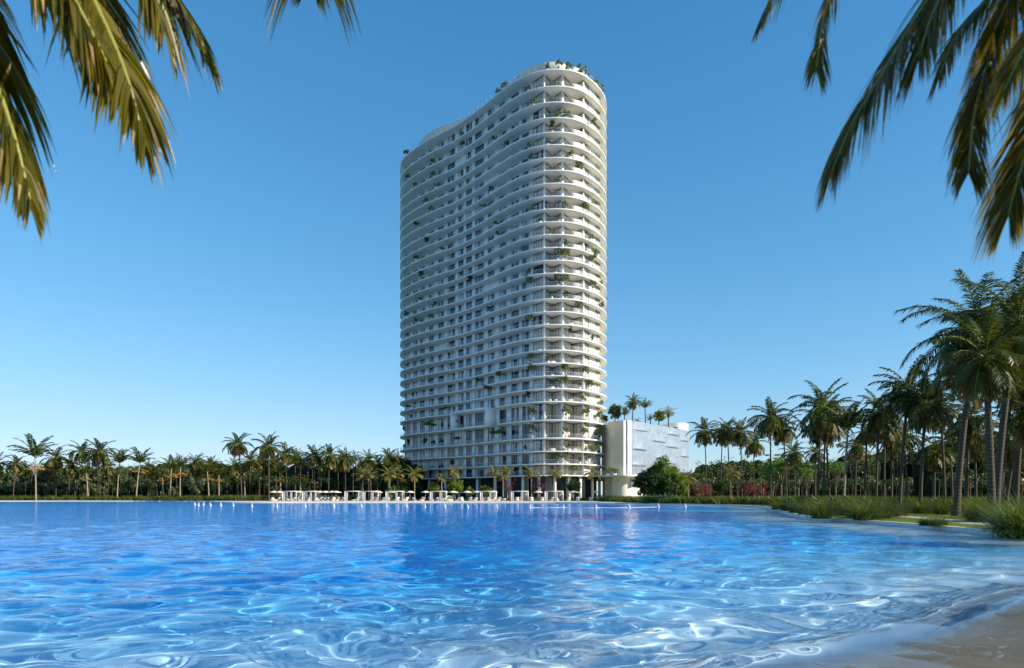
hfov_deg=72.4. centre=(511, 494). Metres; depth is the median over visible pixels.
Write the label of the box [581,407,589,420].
potted plant
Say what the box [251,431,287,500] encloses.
palm tree
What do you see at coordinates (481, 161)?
window
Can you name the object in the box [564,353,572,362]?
window
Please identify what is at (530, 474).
palm tree
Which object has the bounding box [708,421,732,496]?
palm tree
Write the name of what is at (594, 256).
potted plant
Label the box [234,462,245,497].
palm tree
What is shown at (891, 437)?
palm tree
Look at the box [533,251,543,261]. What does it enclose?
window
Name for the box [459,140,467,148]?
potted plant
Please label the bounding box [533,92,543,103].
window
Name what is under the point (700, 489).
blossom tree
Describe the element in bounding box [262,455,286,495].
palm tree
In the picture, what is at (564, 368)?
potted plant
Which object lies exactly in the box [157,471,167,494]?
palm tree
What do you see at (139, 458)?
palm tree
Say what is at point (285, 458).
palm tree
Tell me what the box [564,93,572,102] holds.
window
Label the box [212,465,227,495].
palm tree
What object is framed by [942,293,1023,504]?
palm tree
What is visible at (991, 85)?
palm tree
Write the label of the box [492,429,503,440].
potted plant
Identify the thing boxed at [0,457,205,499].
grey green woodland
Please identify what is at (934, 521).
grass clump
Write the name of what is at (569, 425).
window
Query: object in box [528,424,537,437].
potted plant
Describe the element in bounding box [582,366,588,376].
potted plant
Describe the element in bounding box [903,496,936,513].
grass clump
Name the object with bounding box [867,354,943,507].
palm tree
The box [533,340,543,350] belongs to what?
window
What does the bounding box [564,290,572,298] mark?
window
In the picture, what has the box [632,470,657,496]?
broadleaf tree
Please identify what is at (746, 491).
blossom tree
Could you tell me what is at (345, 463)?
palm tree
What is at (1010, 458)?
palm tree
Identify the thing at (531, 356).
potted plant
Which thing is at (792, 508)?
grass clump
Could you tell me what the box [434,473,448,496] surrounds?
palm tree
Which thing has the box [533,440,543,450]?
window
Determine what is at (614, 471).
potted plant
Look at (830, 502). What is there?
grass clump
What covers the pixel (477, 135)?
window
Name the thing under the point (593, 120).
potted plant
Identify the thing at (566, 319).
window
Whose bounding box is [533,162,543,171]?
window
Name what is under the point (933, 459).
palm tree
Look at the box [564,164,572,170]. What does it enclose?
window
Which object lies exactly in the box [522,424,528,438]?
window
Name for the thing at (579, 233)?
window
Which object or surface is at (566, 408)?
potted plant
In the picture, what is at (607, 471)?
potted plant
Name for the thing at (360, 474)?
palm tree
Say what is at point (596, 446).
potted plant
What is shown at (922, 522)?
grass clump
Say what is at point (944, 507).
grass clump
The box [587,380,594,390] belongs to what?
potted plant
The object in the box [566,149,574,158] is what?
potted plant
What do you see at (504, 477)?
palm tree
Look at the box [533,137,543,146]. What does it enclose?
window
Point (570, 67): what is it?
potted plant
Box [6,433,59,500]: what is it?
palm tree
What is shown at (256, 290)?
sky
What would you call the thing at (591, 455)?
potted plant
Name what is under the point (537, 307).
window
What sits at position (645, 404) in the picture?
palm tree
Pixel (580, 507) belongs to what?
float line
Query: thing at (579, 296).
window
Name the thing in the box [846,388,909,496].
palm tree
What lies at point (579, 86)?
window
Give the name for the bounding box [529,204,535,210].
potted plant
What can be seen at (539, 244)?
window
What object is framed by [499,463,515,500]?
palm tree
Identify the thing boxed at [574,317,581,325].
window
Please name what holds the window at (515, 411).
in the apartment tower
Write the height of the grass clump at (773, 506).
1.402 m
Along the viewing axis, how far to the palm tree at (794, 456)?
117.73 m
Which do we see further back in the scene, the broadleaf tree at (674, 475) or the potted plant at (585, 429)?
the potted plant at (585, 429)
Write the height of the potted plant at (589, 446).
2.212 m
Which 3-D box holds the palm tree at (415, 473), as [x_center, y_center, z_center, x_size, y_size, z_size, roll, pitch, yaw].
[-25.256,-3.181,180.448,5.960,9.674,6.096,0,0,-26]
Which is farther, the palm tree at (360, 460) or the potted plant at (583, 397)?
the palm tree at (360, 460)
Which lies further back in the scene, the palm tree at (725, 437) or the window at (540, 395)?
the window at (540, 395)
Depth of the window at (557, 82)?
193.80 m
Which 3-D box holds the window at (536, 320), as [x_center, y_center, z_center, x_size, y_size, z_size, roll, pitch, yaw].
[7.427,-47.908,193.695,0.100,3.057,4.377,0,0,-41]
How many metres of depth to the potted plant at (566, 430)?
190.91 m
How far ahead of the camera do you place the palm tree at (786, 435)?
120.91 m
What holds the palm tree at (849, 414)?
on the ground at (963, 525)
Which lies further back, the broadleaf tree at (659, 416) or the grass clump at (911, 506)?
the broadleaf tree at (659, 416)
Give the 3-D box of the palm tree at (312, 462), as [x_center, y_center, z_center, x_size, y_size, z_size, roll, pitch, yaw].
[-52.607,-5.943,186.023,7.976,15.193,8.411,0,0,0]
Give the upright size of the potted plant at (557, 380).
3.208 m
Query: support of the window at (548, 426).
in the apartment tower
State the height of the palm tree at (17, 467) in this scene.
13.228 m
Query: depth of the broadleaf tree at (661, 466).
176.45 m
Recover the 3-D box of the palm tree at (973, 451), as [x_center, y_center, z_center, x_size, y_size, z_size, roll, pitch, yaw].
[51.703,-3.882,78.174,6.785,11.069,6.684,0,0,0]
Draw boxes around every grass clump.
[767,500,781,509]
[774,499,793,510]
[781,497,803,512]
[789,497,818,514]
[798,495,849,518]
[817,496,846,515]
[825,494,859,515]
[835,493,871,517]
[840,497,899,520]
[844,496,904,519]
[859,494,908,518]
[877,498,917,516]
[888,499,926,515]
[901,499,925,512]
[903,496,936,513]
[913,514,934,525]
[918,513,944,525]
[923,499,950,512]
[924,498,951,514]
[933,514,955,525]
[945,492,1009,521]
[948,493,1010,521]
[948,499,983,517]
[955,498,1023,531]
[961,490,1023,539]
[964,497,1023,540]
[974,492,1022,523]
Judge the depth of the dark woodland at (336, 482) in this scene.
218.69 m
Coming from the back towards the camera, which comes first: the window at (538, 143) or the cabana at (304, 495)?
the window at (538, 143)
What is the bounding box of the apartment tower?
[400,62,606,499]
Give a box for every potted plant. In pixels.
[423,421,430,431]
[430,171,438,176]
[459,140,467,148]
[483,384,491,396]
[489,186,494,193]
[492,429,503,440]
[495,371,504,381]
[501,80,507,88]
[503,140,509,146]
[524,275,532,287]
[525,312,532,325]
[526,354,533,362]
[527,363,535,375]
[528,407,536,419]
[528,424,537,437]
[529,97,536,104]
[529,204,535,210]
[550,120,554,131]
[553,452,561,463]
[554,109,562,116]
[554,248,562,259]
[554,274,561,284]
[555,59,562,68]
[555,377,561,387]
[559,375,568,387]
[561,200,568,208]
[561,248,570,259]
[561,364,568,374]
[562,110,570,116]
[562,275,569,285]
[562,406,571,419]
[562,426,568,437]
[562,452,569,463]
[563,291,568,297]
[565,61,573,69]
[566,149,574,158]
[570,463,578,474]
[574,301,582,312]
[575,63,586,72]
[575,161,582,172]
[578,395,586,401]
[581,202,589,212]
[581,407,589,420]
[581,427,588,437]
[582,70,589,75]
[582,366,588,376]
[586,444,593,451]
[587,233,593,240]
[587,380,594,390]
[587,453,594,463]
[588,253,596,266]
[588,280,596,290]
[590,117,596,127]
[593,444,599,451]
[595,411,603,422]
[596,428,603,439]
[604,467,612,474]
[609,468,619,474]
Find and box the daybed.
[445,495,452,500]
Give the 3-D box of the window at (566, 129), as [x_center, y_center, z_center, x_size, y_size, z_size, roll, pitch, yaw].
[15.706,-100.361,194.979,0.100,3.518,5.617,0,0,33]
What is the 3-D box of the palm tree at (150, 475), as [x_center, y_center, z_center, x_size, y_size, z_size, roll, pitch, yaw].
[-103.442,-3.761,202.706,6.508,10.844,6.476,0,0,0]
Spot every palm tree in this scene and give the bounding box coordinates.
[0,0,225,242]
[0,452,15,480]
[4,455,29,494]
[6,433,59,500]
[16,460,36,495]
[36,445,72,495]
[37,462,59,495]
[53,454,84,495]
[63,463,83,496]
[66,440,92,480]
[75,462,98,495]
[80,438,118,495]
[95,460,120,495]
[104,445,135,495]
[124,446,153,497]
[138,459,159,495]
[142,464,166,496]
[155,454,184,495]
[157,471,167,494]
[166,453,192,496]
[187,452,207,497]
[188,460,206,486]
[194,457,222,494]
[201,456,222,495]
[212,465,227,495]
[215,461,228,494]
[222,432,255,500]
[223,457,241,494]
[234,451,259,495]
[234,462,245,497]
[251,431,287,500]
[255,454,269,494]
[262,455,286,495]
[263,0,362,46]
[269,462,290,495]
[274,441,301,490]
[284,451,310,496]
[287,447,302,494]
[298,444,324,494]
[313,455,329,495]
[314,443,346,496]
[331,447,356,490]
[332,454,341,495]
[345,451,362,495]
[350,465,372,490]
[352,457,367,472]
[356,449,380,497]
[362,468,378,498]
[372,454,384,490]
[377,447,398,496]
[377,465,399,496]
[388,468,407,486]
[389,450,408,496]
[404,464,425,496]
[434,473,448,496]
[442,464,464,499]
[483,464,503,496]
[496,472,509,496]
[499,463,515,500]
[522,466,539,496]
[543,464,564,496]
[581,464,600,496]
[619,405,630,419]
[624,392,641,420]
[638,397,653,422]
[659,406,677,426]
[682,468,696,496]
[685,417,720,496]
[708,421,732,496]
[709,417,740,494]
[718,464,741,494]
[719,416,758,497]
[738,430,771,496]
[747,396,799,496]
[751,0,1023,264]
[768,412,800,495]
[778,440,812,495]
[787,378,860,495]
[792,394,857,495]
[796,406,854,496]
[803,442,828,495]
[813,398,878,495]
[838,432,870,495]
[844,423,875,494]
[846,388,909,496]
[862,408,908,497]
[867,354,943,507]
[867,424,914,495]
[880,421,929,496]
[882,376,973,502]
[894,268,1023,515]
[907,391,962,497]
[910,436,957,498]
[914,251,1023,503]
[919,429,957,498]
[923,299,1023,506]
[939,411,999,498]
[941,396,1000,501]
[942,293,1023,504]
[970,381,1023,450]
[975,452,1023,491]
[977,415,1023,506]
[981,389,1023,509]
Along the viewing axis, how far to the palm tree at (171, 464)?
193.25 m
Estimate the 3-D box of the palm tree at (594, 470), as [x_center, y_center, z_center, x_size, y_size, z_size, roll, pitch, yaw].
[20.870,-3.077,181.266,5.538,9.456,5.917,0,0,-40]
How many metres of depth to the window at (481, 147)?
213.21 m
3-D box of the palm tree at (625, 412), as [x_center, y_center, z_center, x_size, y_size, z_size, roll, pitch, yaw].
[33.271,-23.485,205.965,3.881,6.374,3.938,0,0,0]
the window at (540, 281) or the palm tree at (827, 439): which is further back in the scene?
the window at (540, 281)
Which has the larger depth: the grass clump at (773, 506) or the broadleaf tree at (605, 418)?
the broadleaf tree at (605, 418)
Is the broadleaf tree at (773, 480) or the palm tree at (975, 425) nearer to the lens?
the palm tree at (975, 425)
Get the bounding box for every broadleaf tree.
[385,485,399,500]
[396,484,407,500]
[427,482,439,499]
[446,477,463,499]
[465,486,474,496]
[480,485,492,500]
[565,478,581,497]
[601,415,608,422]
[607,403,621,420]
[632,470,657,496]
[646,466,656,495]
[647,473,666,496]
[651,454,679,495]
[653,410,665,424]
[660,477,679,496]
[664,469,687,494]
[675,478,689,495]
[712,478,728,495]
[750,464,774,495]
[761,471,783,496]
[765,454,791,496]
[783,460,813,495]
[792,469,816,495]
[825,461,848,495]
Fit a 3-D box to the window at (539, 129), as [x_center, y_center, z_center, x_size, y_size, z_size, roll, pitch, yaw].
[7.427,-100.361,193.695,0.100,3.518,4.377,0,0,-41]
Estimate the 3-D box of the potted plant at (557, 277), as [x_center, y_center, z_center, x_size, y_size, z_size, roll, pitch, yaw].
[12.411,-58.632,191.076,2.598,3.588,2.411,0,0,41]
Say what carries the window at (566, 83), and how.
in the apartment tower
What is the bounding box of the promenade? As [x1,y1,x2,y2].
[220,501,625,502]
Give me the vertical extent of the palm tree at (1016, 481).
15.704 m
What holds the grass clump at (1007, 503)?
on the ground at (963, 525)
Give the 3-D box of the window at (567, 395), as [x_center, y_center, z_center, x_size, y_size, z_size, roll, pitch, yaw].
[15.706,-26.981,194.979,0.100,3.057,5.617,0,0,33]
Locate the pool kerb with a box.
[0,501,1000,533]
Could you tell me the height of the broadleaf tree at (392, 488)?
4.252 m
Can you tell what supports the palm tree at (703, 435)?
on the ground at (963, 525)
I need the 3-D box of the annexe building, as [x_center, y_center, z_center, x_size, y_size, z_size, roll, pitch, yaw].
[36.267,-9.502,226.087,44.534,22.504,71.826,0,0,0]
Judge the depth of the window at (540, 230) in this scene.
193.56 m
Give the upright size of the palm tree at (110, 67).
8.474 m
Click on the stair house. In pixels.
(683, 426)
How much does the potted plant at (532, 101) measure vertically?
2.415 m
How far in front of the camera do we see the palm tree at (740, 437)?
144.59 m
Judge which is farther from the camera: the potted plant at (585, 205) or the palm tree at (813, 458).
the potted plant at (585, 205)
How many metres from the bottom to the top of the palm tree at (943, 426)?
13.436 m
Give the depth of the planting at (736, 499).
113.55 m
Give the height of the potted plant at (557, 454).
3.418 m
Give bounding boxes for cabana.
[282,491,299,500]
[302,491,318,500]
[344,491,361,500]
[362,491,380,500]
[385,491,404,500]
[430,491,447,500]
[480,491,496,500]
[511,491,528,500]
[544,491,563,500]
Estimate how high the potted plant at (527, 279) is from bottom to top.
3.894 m
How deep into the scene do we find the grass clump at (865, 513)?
42.16 m
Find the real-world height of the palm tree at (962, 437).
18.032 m
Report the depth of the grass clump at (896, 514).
48.94 m
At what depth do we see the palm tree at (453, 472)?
180.08 m
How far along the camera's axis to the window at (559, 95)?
193.80 m
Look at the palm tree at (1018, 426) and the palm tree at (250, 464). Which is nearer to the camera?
the palm tree at (1018, 426)
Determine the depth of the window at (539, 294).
193.89 m
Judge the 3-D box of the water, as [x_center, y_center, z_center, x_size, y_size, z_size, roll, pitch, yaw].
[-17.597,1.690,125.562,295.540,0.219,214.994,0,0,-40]
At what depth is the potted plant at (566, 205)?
190.82 m
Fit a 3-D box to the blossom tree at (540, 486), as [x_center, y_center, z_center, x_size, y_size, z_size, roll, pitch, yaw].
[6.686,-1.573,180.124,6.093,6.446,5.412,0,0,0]
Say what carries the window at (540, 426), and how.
in the apartment tower
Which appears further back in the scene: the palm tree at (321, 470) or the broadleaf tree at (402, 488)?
the palm tree at (321, 470)
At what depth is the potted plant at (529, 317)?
192.81 m
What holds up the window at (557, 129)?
in the apartment tower
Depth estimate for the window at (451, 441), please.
224.48 m
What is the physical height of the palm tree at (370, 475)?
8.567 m
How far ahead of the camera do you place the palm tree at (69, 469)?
199.50 m
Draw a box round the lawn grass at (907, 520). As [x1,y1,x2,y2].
[798,513,988,528]
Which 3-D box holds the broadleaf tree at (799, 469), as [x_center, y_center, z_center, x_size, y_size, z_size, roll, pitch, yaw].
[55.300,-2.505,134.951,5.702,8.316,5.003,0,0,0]
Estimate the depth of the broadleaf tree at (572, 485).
179.11 m
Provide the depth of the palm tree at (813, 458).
134.39 m
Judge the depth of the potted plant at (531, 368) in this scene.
192.34 m
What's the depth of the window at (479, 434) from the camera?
213.21 m
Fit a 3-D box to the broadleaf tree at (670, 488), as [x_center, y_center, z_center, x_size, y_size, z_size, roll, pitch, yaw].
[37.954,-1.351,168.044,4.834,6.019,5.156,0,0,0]
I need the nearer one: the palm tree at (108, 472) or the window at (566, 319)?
the window at (566, 319)
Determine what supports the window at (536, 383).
in the apartment tower
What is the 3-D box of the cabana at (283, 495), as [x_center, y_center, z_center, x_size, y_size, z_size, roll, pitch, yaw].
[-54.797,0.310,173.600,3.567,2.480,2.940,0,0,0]
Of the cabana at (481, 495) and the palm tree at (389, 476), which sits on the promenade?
the cabana at (481, 495)
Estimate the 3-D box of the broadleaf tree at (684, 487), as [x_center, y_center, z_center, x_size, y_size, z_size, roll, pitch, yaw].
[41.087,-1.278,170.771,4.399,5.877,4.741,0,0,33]
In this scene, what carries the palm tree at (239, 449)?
on the ground at (963, 525)
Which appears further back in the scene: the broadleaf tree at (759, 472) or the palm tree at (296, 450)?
the palm tree at (296, 450)
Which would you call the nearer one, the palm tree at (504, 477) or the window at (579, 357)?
the palm tree at (504, 477)
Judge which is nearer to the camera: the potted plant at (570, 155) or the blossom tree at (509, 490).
the blossom tree at (509, 490)
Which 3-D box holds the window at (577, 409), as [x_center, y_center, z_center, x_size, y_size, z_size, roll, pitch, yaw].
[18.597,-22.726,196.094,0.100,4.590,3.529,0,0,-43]
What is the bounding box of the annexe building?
[593,420,688,496]
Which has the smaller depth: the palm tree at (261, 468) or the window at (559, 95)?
the window at (559, 95)
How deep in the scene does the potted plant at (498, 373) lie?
201.74 m
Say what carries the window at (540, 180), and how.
in the apartment tower
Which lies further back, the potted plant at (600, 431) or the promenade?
the potted plant at (600, 431)
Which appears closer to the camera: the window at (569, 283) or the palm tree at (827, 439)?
the palm tree at (827, 439)
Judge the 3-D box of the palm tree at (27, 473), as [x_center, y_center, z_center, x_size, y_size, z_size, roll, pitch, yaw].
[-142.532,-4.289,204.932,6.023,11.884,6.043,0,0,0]
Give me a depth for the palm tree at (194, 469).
205.86 m
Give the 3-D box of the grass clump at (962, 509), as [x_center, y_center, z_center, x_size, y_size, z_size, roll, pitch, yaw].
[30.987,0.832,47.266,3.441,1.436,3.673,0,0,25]
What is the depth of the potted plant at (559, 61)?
190.72 m
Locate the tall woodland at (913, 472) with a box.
[673,441,1023,500]
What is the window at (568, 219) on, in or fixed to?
in the apartment tower
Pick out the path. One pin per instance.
(960, 521)
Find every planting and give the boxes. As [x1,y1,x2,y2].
[0,494,360,500]
[597,494,894,507]
[849,494,1023,510]
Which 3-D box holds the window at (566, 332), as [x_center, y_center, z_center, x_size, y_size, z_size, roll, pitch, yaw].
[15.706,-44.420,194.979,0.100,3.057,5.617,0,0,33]
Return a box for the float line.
[531,507,627,507]
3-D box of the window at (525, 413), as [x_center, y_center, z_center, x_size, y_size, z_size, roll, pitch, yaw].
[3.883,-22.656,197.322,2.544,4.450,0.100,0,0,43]
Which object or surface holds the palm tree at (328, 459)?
on the ground at (963, 525)
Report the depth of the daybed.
173.51 m
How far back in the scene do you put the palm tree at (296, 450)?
209.87 m
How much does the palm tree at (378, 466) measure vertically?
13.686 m
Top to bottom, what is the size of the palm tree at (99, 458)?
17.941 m
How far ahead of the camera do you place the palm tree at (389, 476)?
178.62 m
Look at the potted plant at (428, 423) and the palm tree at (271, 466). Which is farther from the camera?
the potted plant at (428, 423)
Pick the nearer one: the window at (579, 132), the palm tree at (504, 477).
the palm tree at (504, 477)
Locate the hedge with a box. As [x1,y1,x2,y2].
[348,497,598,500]
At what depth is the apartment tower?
202.82 m
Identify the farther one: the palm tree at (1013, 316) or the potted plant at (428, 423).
the potted plant at (428, 423)
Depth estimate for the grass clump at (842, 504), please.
51.40 m
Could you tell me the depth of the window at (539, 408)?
193.56 m
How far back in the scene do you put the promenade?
160.13 m
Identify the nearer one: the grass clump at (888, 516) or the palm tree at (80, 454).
the grass clump at (888, 516)
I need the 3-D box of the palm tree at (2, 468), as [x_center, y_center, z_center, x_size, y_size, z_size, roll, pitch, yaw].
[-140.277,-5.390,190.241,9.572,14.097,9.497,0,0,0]
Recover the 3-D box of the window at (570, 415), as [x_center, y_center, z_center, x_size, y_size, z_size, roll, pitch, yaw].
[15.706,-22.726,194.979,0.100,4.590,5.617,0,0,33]
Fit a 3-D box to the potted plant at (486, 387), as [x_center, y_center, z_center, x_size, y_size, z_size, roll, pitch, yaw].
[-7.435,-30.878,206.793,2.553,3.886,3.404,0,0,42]
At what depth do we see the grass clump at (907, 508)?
51.21 m
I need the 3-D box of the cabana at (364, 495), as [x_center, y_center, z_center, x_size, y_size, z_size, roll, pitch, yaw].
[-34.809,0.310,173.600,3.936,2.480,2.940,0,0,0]
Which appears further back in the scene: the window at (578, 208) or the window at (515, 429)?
the window at (515, 429)
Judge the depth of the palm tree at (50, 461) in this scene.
202.19 m
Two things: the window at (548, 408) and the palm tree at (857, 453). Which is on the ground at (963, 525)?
the palm tree at (857, 453)
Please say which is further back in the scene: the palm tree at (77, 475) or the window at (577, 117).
the palm tree at (77, 475)
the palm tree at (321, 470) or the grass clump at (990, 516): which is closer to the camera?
the grass clump at (990, 516)
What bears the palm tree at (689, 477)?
on the ground at (963, 525)
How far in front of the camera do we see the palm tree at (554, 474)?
178.57 m
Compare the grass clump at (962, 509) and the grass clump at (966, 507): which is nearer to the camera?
the grass clump at (966, 507)
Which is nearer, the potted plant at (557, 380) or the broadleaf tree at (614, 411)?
the potted plant at (557, 380)
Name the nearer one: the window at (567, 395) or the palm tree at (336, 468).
the window at (567, 395)
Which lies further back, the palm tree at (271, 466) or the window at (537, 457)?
the palm tree at (271, 466)
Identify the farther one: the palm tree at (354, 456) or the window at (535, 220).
the palm tree at (354, 456)
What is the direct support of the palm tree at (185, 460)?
on the ground at (963, 525)
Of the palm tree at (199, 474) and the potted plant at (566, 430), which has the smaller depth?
the potted plant at (566, 430)
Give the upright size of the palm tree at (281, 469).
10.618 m
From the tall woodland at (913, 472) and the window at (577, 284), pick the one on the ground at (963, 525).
the tall woodland at (913, 472)
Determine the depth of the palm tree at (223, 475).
205.84 m
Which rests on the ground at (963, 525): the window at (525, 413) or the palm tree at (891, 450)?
the palm tree at (891, 450)
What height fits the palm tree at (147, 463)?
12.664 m
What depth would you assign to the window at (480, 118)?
213.21 m
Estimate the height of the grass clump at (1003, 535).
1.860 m
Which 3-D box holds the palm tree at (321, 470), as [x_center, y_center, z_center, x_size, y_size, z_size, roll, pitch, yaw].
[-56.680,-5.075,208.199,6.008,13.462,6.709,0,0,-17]
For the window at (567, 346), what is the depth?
194.93 m
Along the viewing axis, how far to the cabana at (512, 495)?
172.26 m
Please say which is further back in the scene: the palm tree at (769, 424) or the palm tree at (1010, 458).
the palm tree at (769, 424)
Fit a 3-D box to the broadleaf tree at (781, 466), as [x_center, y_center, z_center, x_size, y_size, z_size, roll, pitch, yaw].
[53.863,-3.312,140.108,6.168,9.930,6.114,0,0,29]
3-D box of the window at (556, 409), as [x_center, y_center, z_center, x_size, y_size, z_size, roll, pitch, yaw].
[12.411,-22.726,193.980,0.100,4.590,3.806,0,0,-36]
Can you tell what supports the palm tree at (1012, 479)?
on the ground at (963, 525)
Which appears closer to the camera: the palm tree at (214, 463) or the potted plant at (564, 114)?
the potted plant at (564, 114)
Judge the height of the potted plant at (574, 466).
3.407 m
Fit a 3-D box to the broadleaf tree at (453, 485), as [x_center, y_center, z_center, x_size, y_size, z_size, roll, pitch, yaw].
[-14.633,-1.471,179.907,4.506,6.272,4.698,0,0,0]
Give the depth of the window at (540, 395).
193.89 m
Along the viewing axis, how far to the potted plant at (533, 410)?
192.10 m
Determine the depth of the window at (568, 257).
194.98 m
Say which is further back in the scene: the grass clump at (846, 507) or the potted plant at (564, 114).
the potted plant at (564, 114)
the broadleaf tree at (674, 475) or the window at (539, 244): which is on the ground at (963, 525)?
the broadleaf tree at (674, 475)
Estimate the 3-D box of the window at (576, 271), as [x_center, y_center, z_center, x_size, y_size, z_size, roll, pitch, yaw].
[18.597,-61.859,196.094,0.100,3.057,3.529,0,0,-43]
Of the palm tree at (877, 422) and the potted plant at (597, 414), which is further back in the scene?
the potted plant at (597, 414)
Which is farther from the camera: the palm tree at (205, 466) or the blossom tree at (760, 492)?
the palm tree at (205, 466)
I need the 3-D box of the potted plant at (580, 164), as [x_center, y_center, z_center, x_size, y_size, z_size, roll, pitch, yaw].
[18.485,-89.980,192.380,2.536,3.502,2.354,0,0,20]
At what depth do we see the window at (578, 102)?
195.84 m
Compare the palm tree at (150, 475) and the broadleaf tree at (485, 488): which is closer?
the broadleaf tree at (485, 488)
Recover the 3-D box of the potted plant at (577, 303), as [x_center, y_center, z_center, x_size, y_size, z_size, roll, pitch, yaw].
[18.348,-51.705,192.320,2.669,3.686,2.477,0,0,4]
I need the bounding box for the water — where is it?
[0,501,1023,667]
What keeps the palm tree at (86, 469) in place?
on the ground at (963, 525)
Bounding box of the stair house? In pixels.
[660,423,687,429]
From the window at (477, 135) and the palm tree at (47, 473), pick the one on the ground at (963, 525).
the palm tree at (47, 473)
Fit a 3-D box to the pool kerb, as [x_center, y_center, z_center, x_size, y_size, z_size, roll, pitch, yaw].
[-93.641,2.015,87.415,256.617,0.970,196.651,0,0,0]
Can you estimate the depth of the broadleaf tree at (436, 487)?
179.44 m
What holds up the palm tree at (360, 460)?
on the ground at (963, 525)
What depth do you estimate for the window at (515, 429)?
200.68 m
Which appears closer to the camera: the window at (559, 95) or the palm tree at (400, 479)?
the palm tree at (400, 479)
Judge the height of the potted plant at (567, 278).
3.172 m
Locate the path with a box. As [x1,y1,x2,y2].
[900,516,990,525]
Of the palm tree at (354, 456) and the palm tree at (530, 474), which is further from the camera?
the palm tree at (354, 456)
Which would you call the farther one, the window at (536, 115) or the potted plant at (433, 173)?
the potted plant at (433, 173)
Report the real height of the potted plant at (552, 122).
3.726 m
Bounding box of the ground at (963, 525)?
[0,495,986,528]
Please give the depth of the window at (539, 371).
193.56 m
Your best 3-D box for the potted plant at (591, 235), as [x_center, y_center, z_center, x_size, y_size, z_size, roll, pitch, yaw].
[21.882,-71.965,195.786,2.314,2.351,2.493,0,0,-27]
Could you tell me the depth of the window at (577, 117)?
195.84 m
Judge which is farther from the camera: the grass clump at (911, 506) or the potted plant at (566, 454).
the potted plant at (566, 454)
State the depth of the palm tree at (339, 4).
3.44 m
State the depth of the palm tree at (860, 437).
94.92 m
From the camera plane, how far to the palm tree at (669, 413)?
214.65 m
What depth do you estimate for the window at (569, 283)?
195.46 m
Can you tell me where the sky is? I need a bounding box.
[0,0,1023,494]
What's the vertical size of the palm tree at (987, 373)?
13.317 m
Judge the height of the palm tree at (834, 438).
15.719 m
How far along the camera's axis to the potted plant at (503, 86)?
199.24 m
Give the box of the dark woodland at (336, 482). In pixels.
[184,456,425,499]
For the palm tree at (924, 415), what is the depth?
59.64 m
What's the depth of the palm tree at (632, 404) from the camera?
206.62 m
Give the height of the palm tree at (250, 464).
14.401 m
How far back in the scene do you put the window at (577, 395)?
196.42 m
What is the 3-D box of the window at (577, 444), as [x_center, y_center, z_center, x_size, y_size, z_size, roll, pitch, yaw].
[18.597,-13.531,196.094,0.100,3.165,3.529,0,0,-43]
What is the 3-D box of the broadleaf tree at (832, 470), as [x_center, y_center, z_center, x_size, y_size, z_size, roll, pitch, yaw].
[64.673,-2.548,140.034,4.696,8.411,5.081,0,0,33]
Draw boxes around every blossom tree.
[497,475,516,498]
[530,476,548,497]
[690,476,710,496]
[734,479,757,495]
[747,475,767,495]
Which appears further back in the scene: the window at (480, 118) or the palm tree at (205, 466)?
the window at (480, 118)
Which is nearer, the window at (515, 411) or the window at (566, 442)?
the window at (566, 442)
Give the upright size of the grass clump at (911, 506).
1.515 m
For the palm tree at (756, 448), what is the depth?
148.84 m
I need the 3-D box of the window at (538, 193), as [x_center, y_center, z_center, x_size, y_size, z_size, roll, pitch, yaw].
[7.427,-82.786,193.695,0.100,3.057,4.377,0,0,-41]
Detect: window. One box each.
[448,432,454,445]
[475,114,483,125]
[475,129,483,140]
[475,144,483,154]
[475,158,483,167]
[475,412,483,425]
[475,429,483,442]
[500,409,505,422]
[512,407,518,421]
[512,425,518,438]
[522,406,528,420]
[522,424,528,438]
[533,75,543,88]
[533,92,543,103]
[533,107,543,119]
[533,123,543,133]
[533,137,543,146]
[533,150,543,159]
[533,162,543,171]
[533,175,543,184]
[533,188,543,197]
[533,200,543,209]
[533,213,543,222]
[533,226,543,235]
[533,239,543,248]
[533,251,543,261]
[533,264,543,273]
[533,277,543,286]
[533,289,543,299]
[533,302,543,312]
[533,315,543,324]
[533,327,543,337]
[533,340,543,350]
[533,353,543,363]
[533,366,543,375]
[533,378,543,388]
[533,391,543,401]
[533,404,543,419]
[533,422,543,437]
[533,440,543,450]
[533,453,543,463]
[533,465,543,474]
[545,76,551,85]
[545,404,551,419]
[545,422,551,437]
[552,76,560,85]
[552,93,560,101]
[552,124,560,131]
[552,404,560,419]
[552,422,560,437]
[564,77,572,86]
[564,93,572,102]
[564,124,572,132]
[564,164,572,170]
[564,176,572,183]
[564,214,572,221]
[564,227,572,234]
[564,253,572,260]
[564,265,572,272]
[564,280,572,285]
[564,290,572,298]
[564,315,572,323]
[564,328,572,336]
[564,341,572,349]
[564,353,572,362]
[564,379,572,388]
[564,391,572,400]
[564,404,572,419]
[564,422,572,437]
[564,440,572,450]
[574,82,581,89]
[574,98,581,105]
[574,113,581,120]
[574,129,581,135]
[574,205,581,210]
[574,217,581,223]
[574,230,581,236]
[574,242,581,249]
[574,255,581,261]
[574,267,581,274]
[574,280,581,287]
[574,292,581,299]
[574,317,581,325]
[574,330,581,338]
[574,342,581,350]
[574,355,581,363]
[574,380,581,388]
[574,393,581,401]
[574,405,581,419]
[574,423,581,437]
[574,441,581,450]
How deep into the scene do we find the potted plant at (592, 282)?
195.90 m
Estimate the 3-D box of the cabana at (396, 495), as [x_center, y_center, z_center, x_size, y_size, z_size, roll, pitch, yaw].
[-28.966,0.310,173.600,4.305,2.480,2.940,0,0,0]
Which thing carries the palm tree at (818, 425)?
on the ground at (963, 525)

